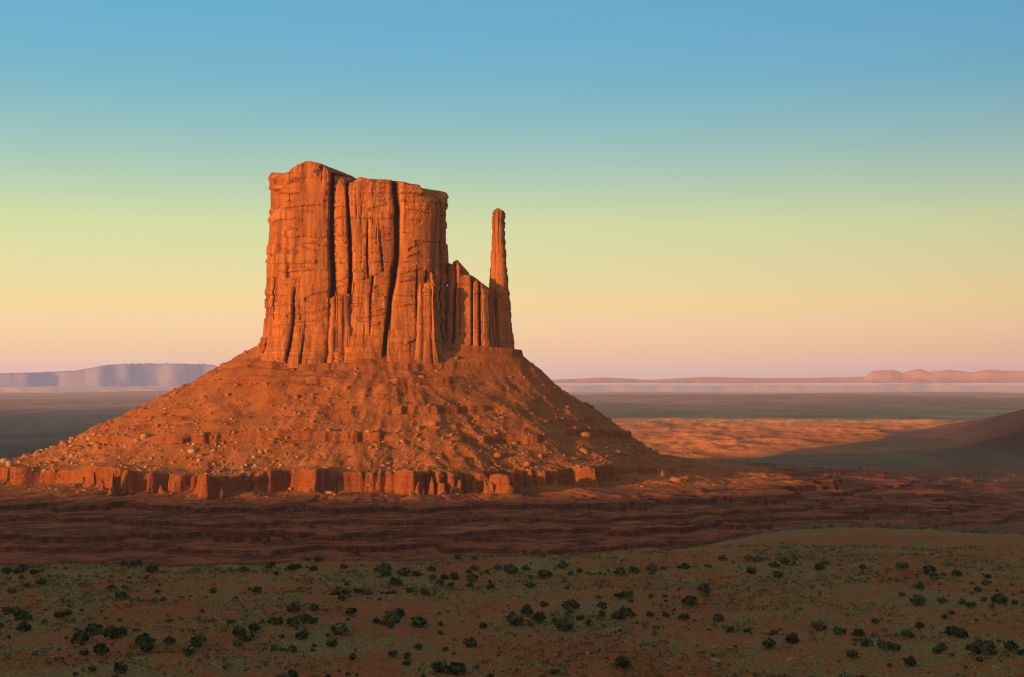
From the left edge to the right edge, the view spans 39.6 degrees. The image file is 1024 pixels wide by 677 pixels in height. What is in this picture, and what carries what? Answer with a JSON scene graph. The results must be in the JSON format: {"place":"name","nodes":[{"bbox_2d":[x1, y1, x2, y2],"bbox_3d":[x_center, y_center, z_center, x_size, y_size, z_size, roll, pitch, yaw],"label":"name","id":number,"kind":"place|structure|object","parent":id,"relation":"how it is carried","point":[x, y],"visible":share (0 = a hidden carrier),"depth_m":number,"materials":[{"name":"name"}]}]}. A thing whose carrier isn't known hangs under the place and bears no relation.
{"place":"outdoors","nodes":[
{"label":"outdoors","id":0,"kind":"place"},
{"bbox_2d":[255,161,514,367],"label":"butte","id":1,"kind":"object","parent":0,"point":[360,268],"depth_m":1454.99,"materials":[{"name":"stone"}]},
{"bbox_2d":[0,383,1023,676],"bbox_3d":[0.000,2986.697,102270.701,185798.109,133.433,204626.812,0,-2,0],"label":"ground","id":2,"kind":"structure","parent":0,"point":[940,433],"depth_m":371.90,"materials":[{"name":"brown soil"}]},
{"bbox_2d":[0,363,216,386],"bbox_3d":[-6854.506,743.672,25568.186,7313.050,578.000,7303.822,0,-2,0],"label":"mesa","id":3,"kind":"structure","parent":2,"relation":"on","point":[145,374],"depth_m":23780.70,"materials":[{"name":"purple stone"}]},
{"bbox_2d":[0,555,1023,676],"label":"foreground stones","id":4,"kind":"object","parent":2,"relation":"on","point":[656,651],"visible":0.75,"depth_m":318.36,"materials":[{"name":"brown stone"}]},
{"bbox_2d":[0,356,1023,676],"bbox_3d":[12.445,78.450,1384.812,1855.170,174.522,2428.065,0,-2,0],"label":"desert shrubs","id":5,"kind":"object","parent":2,"relation":"on","point":[514,618],"depth_m":330.06,"materials":[{"name":"green plant"}]},
{"bbox_2d":[0,343,1023,567],"bbox_3d":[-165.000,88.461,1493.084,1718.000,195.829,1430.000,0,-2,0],"label":"talus slope","id":6,"kind":"structure","parent":2,"relation":"on","point":[710,509],"depth_m":1267.65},
{"bbox_2d":[0,350,708,497],"bbox_3d":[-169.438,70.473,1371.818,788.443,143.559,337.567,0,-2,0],"label":"talus boulders","id":7,"kind":"object","parent":6,"relation":"on","point":[97,445],"visible":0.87,"depth_m":1340.56,"materials":[{"name":"orange stone"}]},
{"bbox_2d":[552,369,1023,383],"bbox_3d":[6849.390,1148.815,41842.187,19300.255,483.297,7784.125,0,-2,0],"label":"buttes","id":8,"kind":"object","parent":2,"relation":"on","point":[942,376],"visible":0.68,"depth_m":40413.52,"materials":[{"name":"stone"}]},
{"bbox_2d":[0,383,1023,392],"bbox_3d":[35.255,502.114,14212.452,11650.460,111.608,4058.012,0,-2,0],"label":"haze layer","id":9,"kind":"object","parent":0,"point":[917,387],"visible":0.49,"depth_m":13459.23,"materials":[{"name":"haze"}]},
{"bbox_2d":[0,0,1023,379],"label":"sky","id":10,"kind":"structure","parent":0,"point":[684,188],"materials":[{"name":"blue"}]}
]}

